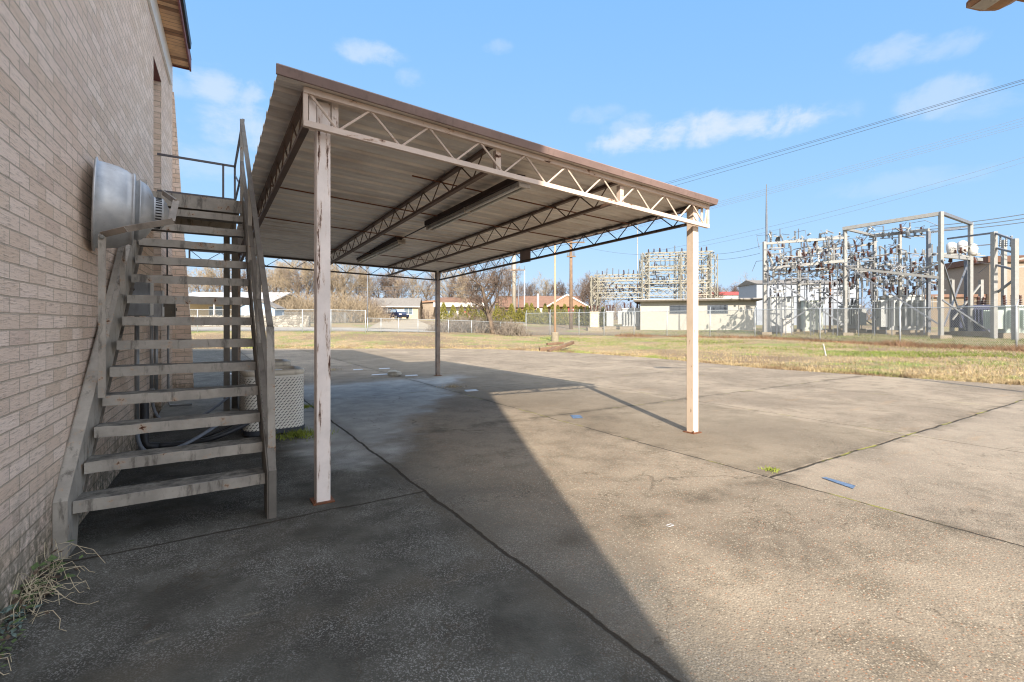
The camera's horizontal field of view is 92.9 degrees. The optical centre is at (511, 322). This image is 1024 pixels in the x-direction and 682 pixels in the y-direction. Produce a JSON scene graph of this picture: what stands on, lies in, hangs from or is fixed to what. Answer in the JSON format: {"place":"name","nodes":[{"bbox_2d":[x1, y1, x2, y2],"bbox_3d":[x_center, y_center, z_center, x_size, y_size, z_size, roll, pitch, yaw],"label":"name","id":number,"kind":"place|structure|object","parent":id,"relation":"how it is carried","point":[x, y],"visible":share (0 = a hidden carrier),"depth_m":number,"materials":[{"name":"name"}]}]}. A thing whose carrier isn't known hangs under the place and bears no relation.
{"place":"outdoors","nodes":[
{"label":"outdoors","id":0,"kind":"place"},
{"bbox_2d":[191,327,434,331],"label":"road","id":1,"kind":"structure","parent":0,"point":[279,329],"depth_m":41.29,"materials":[{"name":"asphalt"}]},
{"bbox_2d":[369,319,429,328],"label":"driveway","id":2,"kind":"structure","parent":0,"point":[395,325],"depth_m":54.65,"materials":[{"name":"concrete"}]},
{"bbox_2d":[389,309,408,318],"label":"parked car","id":3,"kind":"object","parent":2,"relation":"on","point":[400,313],"visible":0.71,"depth_m":76.89,"materials":[{"name":"paint"}]},
{"bbox_2d":[0,348,1023,681],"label":"pavement","id":4,"kind":"structure","parent":0,"point":[510,518],"depth_m":3.40,"materials":[{"name":"concrete"}]},
{"bbox_2d":[0,611,25,674],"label":"weed clump","id":5,"kind":"object","parent":4,"relation":"on","point":[7,637],"visible":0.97,"depth_m":2.23,"materials":[{"name":"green plant"}]},
{"bbox_2d":[0,600,42,637],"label":"broad leaf weed","id":6,"kind":"object","parent":4,"relation":"on","point":[8,608],"visible":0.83,"depth_m":2.42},
{"bbox_2d":[1,539,104,631],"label":"weed clump","id":7,"kind":"object","parent":4,"relation":"on","point":[35,587],"visible":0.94,"depth_m":2.69,"materials":[{"name":"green plant"}]},
{"bbox_2d":[52,119,276,560],"bbox_3d":[-3.741,-0.540,5.585,1.321,4.120,5.060,0,0,-33],"label":"outdoor staircase","id":8,"kind":"structure","parent":4,"relation":"on","point":[197,214],"depth_m":4.11,"materials":[{"name":"beige paint"}]},
{"bbox_2d":[159,397,238,417],"bbox_3d":[-5.264,1.455,8.207,1.060,0.130,2.300,0,0,-33],"label":"concrete pad","id":9,"kind":"object","parent":4,"relation":"on","point":[199,406],"visible":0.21,"depth_m":7.89,"materials":[{"name":"concrete"}]},
{"bbox_2d":[158,423,249,447],"bbox_3d":[-3.818,1.399,6.080,1.002,0.217,0.183,0,0,-39],"label":"refrigerant line","id":10,"kind":"object","parent":4,"relation":"on","point":[211,438],"visible":0.8,"depth_m":6.04,"materials":[{"name":"rubber"}]},
{"bbox_2d":[238,359,290,410],"bbox_3d":[-4.192,1.081,8.237,0.773,0.878,0.773,0,0,-33],"label":"air conditioner","id":11,"kind":"object","parent":4,"relation":"on","point":[282,362],"visible":0.22,"depth_m":8.06,"materials":[{"name":"beige metal"}]},
{"bbox_2d":[240,366,304,436],"bbox_3d":[-3.386,1.081,6.878,0.772,0.878,0.772,0,0,-33],"label":"air conditioner","id":12,"kind":"object","parent":4,"relation":"on","point":[289,398],"visible":0.65,"depth_m":6.62,"materials":[{"name":"beige metal"}]},
{"bbox_2d":[275,425,337,439],"bbox_3d":[-2.876,1.471,6.584,1.012,0.099,0.875,0,0,-33],"label":"grass tuft","id":13,"kind":"object","parent":4,"relation":"on","point":[299,433],"visible":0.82,"depth_m":6.49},
{"bbox_2d":[188,63,717,505],"bbox_3d":[-2.251,-0.231,8.849,6.218,3.499,9.185,0,0,-33],"label":"carport","id":14,"kind":"object","parent":4,"relation":"on","point":[344,174],"visible":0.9,"depth_m":6.08,"materials":[{"name":"beige paint"}]},
{"bbox_2d":[356,237,405,262],"bbox_3d":[-2.927,-1.560,10.615,0.180,0.170,3.153,0,0,-31],"label":"strip light","id":15,"kind":"object","parent":14,"relation":"attached to","point":[388,245],"visible":0.99,"depth_m":10.14,"materials":[{"name":"grey metal"}]},
{"bbox_2d":[424,174,529,230],"bbox_3d":[-0.612,-1.607,6.795,0.180,0.165,2.882,0,0,-31],"label":"strip light","id":16,"kind":"object","parent":14,"relation":"attached to","point":[504,189],"visible":0.93,"depth_m":6.45,"materials":[{"name":"white metal"}]},
{"bbox_2d":[173,0,1023,317],"label":"sky","id":17,"kind":"structure","parent":0,"point":[664,91],"materials":[{"name":"blue"}]},
{"bbox_2d":[191,319,1023,385],"bbox_3d":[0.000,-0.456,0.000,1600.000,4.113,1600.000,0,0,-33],"label":"ground","id":18,"kind":"structure","parent":0,"point":[389,341],"depth_m":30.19,"materials":[{"name":"plant"}]},
{"bbox_2d":[0,0,193,627],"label":"brick building","id":19,"kind":"structure","parent":18,"relation":"on","point":[84,84],"depth_m":3.28,"materials":[{"name":"beige brick"}]},
{"bbox_2d":[91,157,178,250],"bbox_3d":[-3.107,-0.955,4.002,0.627,0.756,0.902,0,0,-33],"label":"exhaust fan","id":20,"kind":"object","parent":19,"relation":"attached to","point":[127,207],"visible":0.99,"depth_m":3.81,"materials":[{"name":"metal"}]},
{"bbox_2d":[127,282,153,315],"bbox_3d":[-3.990,-0.264,5.199,0.267,0.382,0.432,0,0,-33],"label":"electrical box","id":21,"kind":"object","parent":19,"relation":"attached to","point":[141,309],"visible":0.32,"depth_m":5.05,"materials":[{"name":"metal"}]},
{"bbox_2d":[134,316,139,418],"bbox_3d":[-3.948,0.513,5.121,0.042,1.173,0.044,0,0,-33],"label":"conduit","id":22,"kind":"object","parent":21,"relation":"attached to","point":[137,378],"depth_m":5.11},
{"bbox_2d":[135,426,217,449],"bbox_3d":[-3.749,1.271,5.699,0.164,0.323,1.255,0,0,13],"label":"flexible conduit","id":23,"kind":"object","parent":22,"relation":"attached to","point":[139,442],"visible":0.43,"depth_m":5.55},
{"bbox_2d":[140,403,159,448],"bbox_3d":[-4.322,1.188,5.778,0.229,0.661,0.103,0,0,-21],"label":"drain pipe","id":24,"kind":"object","parent":19,"relation":"attached to","point":[144,437],"visible":0.43,"depth_m":5.74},
{"bbox_2d":[146,290,164,316],"bbox_3d":[-4.838,-0.254,6.615,0.197,0.360,0.372,0,0,-33],"label":"electrical box","id":25,"kind":"object","parent":19,"relation":"attached to","point":[158,310],"visible":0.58,"depth_m":6.48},
{"bbox_2d":[150,326,153,387],"bbox_3d":[-4.804,0.413,6.484,0.042,0.974,0.044,0,0,-33],"label":"conduit","id":26,"kind":"object","parent":25,"relation":"attached to","point":[151,356],"visible":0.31,"depth_m":6.47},
{"bbox_2d":[154,326,157,389],"bbox_3d":[-4.840,0.473,6.616,0.046,1.094,0.048,0,0,-33],"label":"conduit","id":27,"kind":"object","parent":25,"relation":"attached to","point":[155,357],"visible":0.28,"depth_m":6.60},
{"bbox_2d":[164,304,176,316],"bbox_3d":[-5.679,-0.234,8.083,0.187,0.320,0.232,0,0,-33],"label":"disconnect switch","id":28,"kind":"object","parent":19,"relation":"attached to","point":[170,310],"visible":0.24,"depth_m":8.00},
{"bbox_2d":[167,325,191,406],"bbox_3d":[-5.508,0.652,8.045,0.369,1.452,0.083,0,0,-14],"label":"conduit","id":29,"kind":"object","parent":19,"relation":"attached to","point":[170,405],"visible":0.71,"depth_m":8.02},
{"bbox_2d":[187,266,218,292],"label":"bare tree","id":30,"kind":"object","parent":18,"relation":"on","point":[197,287],"visible":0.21,"depth_m":81.43,"materials":[{"name":"brown plant"}]},
{"bbox_2d":[190,255,244,291],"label":"bare tree","id":31,"kind":"object","parent":18,"relation":"on","point":[208,269],"visible":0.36,"depth_m":78.56,"materials":[{"name":"brown plant"}]},
{"bbox_2d":[189,292,299,315],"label":"white roof house","id":32,"kind":"structure","parent":18,"relation":"on","point":[208,306],"depth_m":60.20,"materials":[{"name":"beige"}]},
{"bbox_2d":[190,315,310,326],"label":"stone wall","id":33,"kind":"structure","parent":18,"relation":"on","point":[286,322],"depth_m":44.55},
{"bbox_2d":[194,288,313,315],"bbox_3d":[-28.620,-2.137,59.702,14.054,4.260,12.643,0,0,-5],"label":"thicket","id":34,"kind":"object","parent":18,"relation":"on","point":[285,305],"visible":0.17,"depth_m":58.78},
{"bbox_2d":[241,299,285,315],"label":"garden shed","id":35,"kind":"structure","parent":18,"relation":"on","point":[274,312],"depth_m":50.22,"materials":[{"name":"grey"}]},
{"bbox_2d":[245,259,302,292],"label":"bare tree","id":36,"kind":"object","parent":18,"relation":"on","point":[280,272],"visible":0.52,"depth_m":70.85,"materials":[{"name":"brown plant"}]},
{"bbox_2d":[190,309,365,332],"bbox_3d":[-20.671,0.011,37.700,18.703,2.126,0.066,0,0,0],"label":"chain link fence","id":37,"kind":"object","parent":18,"relation":"on","point":[292,322],"visible":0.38,"depth_m":37.70,"materials":[{"name":"metal"}]},
{"bbox_2d":[266,259,309,292],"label":"bare tree","id":38,"kind":"object","parent":18,"relation":"on","point":[270,271],"visible":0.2,"depth_m":74.38,"materials":[{"name":"brown plant"}]},
{"bbox_2d":[276,261,313,297],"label":"bare tree","id":39,"kind":"object","parent":18,"relation":"on","point":[296,285],"visible":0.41,"depth_m":70.02,"materials":[{"name":"brown plant"}]},
{"bbox_2d":[271,260,333,301],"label":"bare tree","id":40,"kind":"object","parent":18,"relation":"on","point":[306,273],"visible":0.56,"depth_m":69.39,"materials":[{"name":"brown plant"}]},
{"bbox_2d":[275,290,331,317],"bbox_3d":[-27.113,-2.192,61.717,14.054,4.260,12.643,0,0,12],"label":"thicket","id":41,"kind":"object","parent":18,"relation":"on","point":[298,303],"visible":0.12,"depth_m":60.20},
{"bbox_2d":[305,269,355,301],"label":"bare tree","id":42,"kind":"object","parent":18,"relation":"on","point":[332,285],"visible":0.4,"depth_m":72.30,"materials":[{"name":"brown plant"}]},
{"bbox_2d":[290,287,399,321],"bbox_3d":[-22.316,-2.275,61.697,14.756,4.472,13.276,0,0,8],"label":"thicket","id":43,"kind":"object","parent":18,"relation":"on","point":[345,308],"visible":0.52,"depth_m":60.60,"materials":[{"name":"plant"}]},
{"bbox_2d":[330,264,366,298],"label":"bare tree","id":44,"kind":"object","parent":18,"relation":"on","point":[346,275],"visible":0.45,"depth_m":75.68,"materials":[{"name":"brown plant"}]},
{"bbox_2d":[336,267,384,301],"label":"bare tree","id":45,"kind":"object","parent":18,"relation":"on","point":[364,278],"visible":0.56,"depth_m":80.92,"materials":[{"name":"brown plant"}]},
{"bbox_2d":[348,266,384,300],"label":"bare tree","id":46,"kind":"object","parent":18,"relation":"on","point":[374,281],"visible":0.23,"depth_m":96.14,"materials":[{"name":"brown plant"}]},
{"bbox_2d":[332,292,406,320],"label":"thicket","id":47,"kind":"object","parent":18,"relation":"on","point":[375,312],"visible":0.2,"depth_m":65.34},
{"bbox_2d":[344,292,410,318],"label":"thicket","id":48,"kind":"object","parent":18,"relation":"on","point":[384,311],"visible":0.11,"depth_m":77.25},
{"bbox_2d":[363,272,399,297],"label":"bare tree","id":49,"kind":"object","parent":18,"relation":"on","point":[382,283],"visible":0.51,"depth_m":99.67,"materials":[{"name":"brown plant"}]},
{"bbox_2d":[382,269,412,297],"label":"bare tree","id":50,"kind":"object","parent":18,"relation":"on","point":[391,293],"visible":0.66,"depth_m":98.12,"materials":[{"name":"brown plant"}]},
{"bbox_2d":[372,298,422,318],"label":"house","id":51,"kind":"structure","parent":18,"relation":"on","point":[411,307],"depth_m":85.53,"materials":[{"name":"beige"}]},
{"bbox_2d":[393,274,431,300],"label":"bare tree","id":52,"kind":"object","parent":18,"relation":"on","point":[413,292],"visible":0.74,"depth_m":99.95,"materials":[{"name":"brown plant"}]},
{"bbox_2d":[421,300,434,318],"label":"flat building","id":53,"kind":"structure","parent":18,"relation":"on","point":[427,304],"depth_m":92.00,"materials":[{"name":"brown brick"}]},
{"bbox_2d":[414,272,445,300],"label":"bare tree","id":54,"kind":"object","parent":18,"relation":"on","point":[428,285],"visible":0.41,"depth_m":103.25,"materials":[{"name":"brown plant"}]},
{"bbox_2d":[440,302,448,322],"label":"arborvitae","id":55,"kind":"object","parent":18,"relation":"on","point":[442,309],"visible":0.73,"depth_m":65.73,"materials":[{"name":"green plant"}]},
{"bbox_2d":[367,317,523,332],"bbox_3d":[-5.280,0.482,42.713,14.978,1.794,0.586,0,0,-33],"label":"chain link fence","id":56,"kind":"object","parent":18,"relation":"on","point":[429,325],"visible":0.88,"depth_m":41.67,"materials":[{"name":"metal"}]},
{"bbox_2d":[429,271,464,296],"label":"bare tree","id":57,"kind":"object","parent":18,"relation":"on","point":[445,290],"visible":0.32,"depth_m":99.57,"materials":[{"name":"brown plant"}]},
{"bbox_2d":[440,315,468,331],"bbox_3d":[-5.647,0.047,44.903,3.977,1.559,3.496,0,0,6],"label":"brush","id":58,"kind":"object","parent":18,"relation":"on","point":[452,321],"visible":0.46,"depth_m":44.34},
{"bbox_2d":[433,297,483,319],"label":"shop building","id":59,"kind":"structure","parent":18,"relation":"on","point":[448,301],"depth_m":89.98,"materials":[{"name":"white paint"}]},
{"bbox_2d":[445,274,476,297],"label":"bare tree","id":60,"kind":"object","parent":18,"relation":"on","point":[452,280],"visible":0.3,"depth_m":94.90,"materials":[{"name":"brown plant"}]},
{"bbox_2d":[443,312,485,331],"bbox_3d":[-4.791,-0.098,45.525,4.971,1.948,4.370,0,0,-33],"label":"brush","id":61,"kind":"object","parent":18,"relation":"on","point":[464,322],"visible":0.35,"depth_m":44.71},
{"bbox_2d":[451,269,490,303],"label":"bare tree","id":62,"kind":"object","parent":18,"relation":"on","point":[463,291],"visible":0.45,"depth_m":89.88,"materials":[{"name":"brown plant"}]},
{"bbox_2d":[455,310,504,332],"bbox_3d":[-3.412,-0.225,45.874,5.244,2.338,5.965,0,0,9],"label":"brush","id":63,"kind":"object","parent":18,"relation":"on","point":[485,329],"visible":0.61,"depth_m":45.05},
{"bbox_2d":[456,259,517,333],"bbox_3d":[-2.731,-2.704,44.579,5.591,7.572,6.192,0,0,-33],"label":"old tree","id":64,"kind":"object","parent":18,"relation":"on","point":[493,278],"visible":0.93,"depth_m":44.47,"materials":[{"name":"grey plant"}]},
{"bbox_2d":[480,315,520,334],"bbox_3d":[-0.986,0.098,45.862,4.370,1.948,4.971,0,0,-9],"label":"brush","id":65,"kind":"object","parent":18,"relation":"on","point":[497,325],"visible":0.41,"depth_m":45.10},
{"bbox_2d":[488,318,530,335],"bbox_3d":[0.213,0.382,42.874,3.977,1.559,3.496,0,0,33],"label":"brush","id":66,"kind":"object","parent":18,"relation":"on","point":[514,330],"visible":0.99,"depth_m":42.48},
{"bbox_2d":[497,261,525,297],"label":"bare tree","id":67,"kind":"object","parent":18,"relation":"on","point":[509,289],"visible":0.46,"depth_m":94.45,"materials":[{"name":"brown plant"}]},
{"bbox_2d":[506,303,518,322],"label":"arborvitae","id":68,"kind":"object","parent":18,"relation":"on","point":[510,310],"visible":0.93,"depth_m":65.70,"materials":[{"name":"green plant"}]},
{"bbox_2d":[506,255,524,316],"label":"utility pole","id":69,"kind":"object","parent":18,"relation":"on","point":[514,269],"visible":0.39,"depth_m":69.77,"materials":[{"name":"grey wood"}]},
{"bbox_2d":[666,79,1022,182],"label":"overhead wire","id":70,"kind":"object","parent":69,"relation":"attached to","point":[862,126],"visible":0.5,"depth_m":36.24,"materials":[{"name":"metal"}]},
{"bbox_2d":[668,80,1023,183],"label":"overhead wire","id":71,"kind":"object","parent":69,"relation":"attached to","point":[856,129],"visible":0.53,"depth_m":36.48,"materials":[{"name":"metal"}]},
{"bbox_2d":[675,83,1023,185],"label":"overhead wire","id":72,"kind":"object","parent":69,"relation":"attached to","point":[867,129],"visible":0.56,"depth_m":36.13,"materials":[{"name":"metal"}]},
{"bbox_2d":[521,303,532,323],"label":"arborvitae","id":73,"kind":"object","parent":18,"relation":"on","point":[525,309],"visible":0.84,"depth_m":65.69,"materials":[{"name":"green plant"}]},
{"bbox_2d":[516,279,540,295],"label":"bare tree","id":74,"kind":"object","parent":18,"relation":"on","point":[529,290],"visible":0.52,"depth_m":104.55,"materials":[{"name":"brown plant"}]},
{"bbox_2d":[495,294,589,318],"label":"gabled building","id":75,"kind":"structure","parent":18,"relation":"on","point":[549,300],"depth_m":92.49,"materials":[{"name":"brown brick"}]},
{"bbox_2d":[530,272,559,295],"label":"bare tree","id":76,"kind":"object","parent":18,"relation":"on","point":[545,288],"visible":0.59,"depth_m":111.64,"materials":[{"name":"brown plant"}]},
{"bbox_2d":[551,245,558,341],"bbox_3d":[2.961,-1.958,33.500,0.520,6.894,0.512,0,0,-33],"label":"light pole","id":77,"kind":"object","parent":18,"relation":"on","point":[554,336],"visible":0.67,"depth_m":33.44,"materials":[{"name":"beige metal"}]},
{"bbox_2d":[548,280,573,295],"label":"bare tree","id":78,"kind":"object","parent":18,"relation":"on","point":[561,290],"visible":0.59,"depth_m":108.92,"materials":[{"name":"brown plant"}]},
{"bbox_2d":[567,239,584,328],"bbox_3d":[6.770,-4.514,54.965,2.800,10.869,0.509,0,0,0],"label":"utility pole","id":79,"kind":"object","parent":18,"relation":"on","point":[571,286],"visible":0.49,"depth_m":54.84,"materials":[{"name":"brown wood"}]},
{"bbox_2d":[573,126,1021,243],"bbox_3d":[35.276,-15.688,48.501,58.345,13.539,0.024,0,0,13],"label":"overhead wire","id":80,"kind":"object","parent":79,"relation":"attached to","point":[808,183],"visible":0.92,"depth_m":49.37,"materials":[{"name":"metal"}]},
{"bbox_2d":[564,271,594,301],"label":"bare tree","id":81,"kind":"object","parent":18,"relation":"on","point":[586,279],"visible":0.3,"depth_m":104.67,"materials":[{"name":"brown plant"}]},
{"bbox_2d":[577,279,607,309],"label":"bare tree","id":82,"kind":"object","parent":18,"relation":"on","point":[587,289],"visible":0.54,"depth_m":94.17,"materials":[{"name":"brown plant"}]},
{"bbox_2d":[586,305,601,330],"bbox_3d":[8.818,-0.355,52.350,1.500,3.002,1.300,0,0,0],"label":"transformer","id":83,"kind":"object","parent":18,"relation":"on","point":[592,316],"visible":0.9,"depth_m":52.00,"materials":[{"name":"metal"}]},
{"bbox_2d":[336,293,871,320],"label":"distant wood","id":84,"kind":"object","parent":18,"relation":"on","point":[615,310],"visible":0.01,"depth_m":166.60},
{"bbox_2d":[604,305,615,328],"bbox_3d":[11.360,-0.497,56.392,1.400,3.102,1.400,0,0,11],"label":"transformer","id":85,"kind":"object","parent":18,"relation":"on","point":[610,322],"visible":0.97,"depth_m":56.01,"materials":[{"name":"metal"}]},
{"bbox_2d":[618,302,639,329],"bbox_3d":[13.600,-0.640,55.725,2.900,3.402,2.320,0,0,11],"label":"transformer","id":86,"kind":"object","parent":18,"relation":"on","point":[630,319],"visible":0.83,"depth_m":54.95,"materials":[{"name":"metal"}]},
{"bbox_2d":[590,246,717,326],"bbox_3d":[17.159,-3.990,60.160,14.700,10.158,6.315,0,0,13],"label":"lattice switch frame","id":87,"kind":"object","parent":18,"relation":"on","point":[682,284],"visible":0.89,"depth_m":58.47,"materials":[{"name":"metal"}]},
{"bbox_2d":[633,298,761,329],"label":"control building","id":88,"kind":"structure","parent":18,"relation":"on","point":[675,316],"depth_m":51.31,"materials":[{"name":"white metal"}]},
{"bbox_2d":[669,305,686,313],"bbox_3d":[17.905,-1.413,52.193,1.920,0.920,0.090,0,0,17],"label":"window","id":89,"kind":"structure","parent":88,"relation":"in","point":[678,309],"depth_m":52.20,"materials":[{"name":"grey glass"}]},
{"bbox_2d":[707,305,727,313],"bbox_3d":[21.583,-1.413,51.055,2.020,0.920,0.090,0,0,17],"label":"window","id":90,"kind":"structure","parent":88,"relation":"in","point":[713,307],"depth_m":51.01,"materials":[{"name":"grey glass"}]},
{"bbox_2d":[698,292,738,298],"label":"red roof building","id":91,"kind":"structure","parent":18,"relation":"on","point":[730,294],"depth_m":110.00,"materials":[{"name":"white paint"}]},
{"bbox_2d":[765,184,767,331],"bbox_3d":[19.983,-4.968,38.200,0.166,11.814,0.166,0,0,-10],"label":"lightning mast","id":92,"kind":"object","parent":18,"relation":"on","point":[766,227],"visible":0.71,"depth_m":38.13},
{"bbox_2d":[526,299,1023,347],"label":"chain link fence","id":93,"kind":"object","parent":18,"relation":"on","point":[654,322],"visible":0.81,"depth_m":30.14,"materials":[{"name":"metal"}]},
{"bbox_2d":[768,296,794,332],"bbox_3d":[22.323,-0.489,40.484,1.950,3.310,1.200,0,0,14],"label":"equipment cabinet","id":94,"kind":"object","parent":18,"relation":"on","point":[771,302],"visible":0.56,"depth_m":40.06,"materials":[{"name":"metal"}]},
{"bbox_2d":[737,280,859,324],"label":"metal building","id":95,"kind":"structure","parent":18,"relation":"on","point":[750,288],"depth_m":75.00,"materials":[{"name":"grey"}]},
{"bbox_2d":[800,300,822,331],"bbox_3d":[26.152,-0.417,42.484,1.700,3.060,1.200,0,0,14],"label":"equipment cabinet","id":96,"kind":"object","parent":18,"relation":"on","point":[807,314],"visible":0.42,"depth_m":42.05,"materials":[{"name":"metal"}]},
{"bbox_2d":[615,332,1023,352],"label":"dead weeds","id":97,"kind":"object","parent":18,"relation":"on","point":[957,346],"visible":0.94,"depth_m":25.91,"materials":[{"name":"plant"}]},
{"bbox_2d":[620,331,1023,347],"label":"yard grass","id":98,"kind":"structure","parent":18,"relation":"on","point":[880,336],"depth_m":32.65,"materials":[{"name":"plant"}]},
{"bbox_2d":[833,299,865,332],"bbox_3d":[28.762,-0.463,41.426,2.200,3.179,1.720,0,0,14],"label":"transformer","id":99,"kind":"object","parent":18,"relation":"on","point":[851,312],"visible":0.45,"depth_m":40.96,"materials":[{"name":"metal"}]},
{"bbox_2d":[752,211,1001,338],"bbox_3d":[29.130,-3.210,41.161,15.646,9.275,19.430,0,0,27],"label":"switch frame","id":100,"kind":"object","parent":18,"relation":"on","point":[969,247],"visible":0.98,"depth_m":36.86,"materials":[{"name":"metal"}]},
{"bbox_2d":[872,287,925,334],"bbox_3d":[30.148,-0.790,37.717,3.200,4.002,2.320,0,0,14],"label":"transformer","id":101,"kind":"object","parent":18,"relation":"on","point":[915,298],"visible":0.59,"depth_m":37.02,"materials":[{"name":"metal"}]},
{"bbox_2d":[925,294,986,326],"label":"building","id":102,"kind":"structure","parent":18,"relation":"on","point":[959,297],"depth_m":64.24,"materials":[{"name":"brown"}]},
{"bbox_2d":[951,296,989,335],"bbox_3d":[33.322,-0.320,35.023,2.300,3.141,1.920,0,0,14],"label":"transformer","id":103,"kind":"object","parent":18,"relation":"on","point":[982,302],"visible":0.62,"depth_m":34.81,"materials":[{"name":"metal"}]},
{"bbox_2d":[934,255,1023,305],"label":"brick warehouse","id":104,"kind":"structure","parent":18,"relation":"on","point":[955,270],"depth_m":63.88,"materials":[{"name":"brick"}]},
{"bbox_2d":[947,231,1023,339],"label":"steel portal","id":105,"kind":"object","parent":18,"relation":"on","point":[1015,259],"visible":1,"depth_m":30.88,"materials":[{"name":"grey metal"}]},
{"bbox_2d":[983,295,1023,338],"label":"transformer","id":106,"kind":"object","parent":18,"relation":"on","point":[1004,319],"visible":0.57,"depth_m":31.32,"materials":[{"name":"metal"}]},
{"bbox_2d":[540,336,1023,374],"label":"green grass","id":107,"kind":"structure","parent":0,"point":[908,354],"depth_m":21.93,"materials":[{"name":"plant"}]},
{"bbox_2d":[966,0,1023,10],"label":"yard light","id":108,"kind":"object","parent":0,"point":[986,5],"visible":1,"depth_m":6.62,"materials":[{"name":"brown metal"}]},
{"bbox_3d":[-4.765,0.962,6.445,0.089,0.198,0.157,0,0,-33],"label":"pipe elbow","id":109,"kind":"object","parent":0,"visible":0},
{"bbox_2d":[151,397,228,417],"bbox_3d":[-4.461,1.202,6.979,0.262,0.369,1.244,0,0,19],"label":"flexible conduit","id":110,"kind":"object","parent":109,"relation":"attached to","point":[206,412],"visible":0.39,"depth_m":6.95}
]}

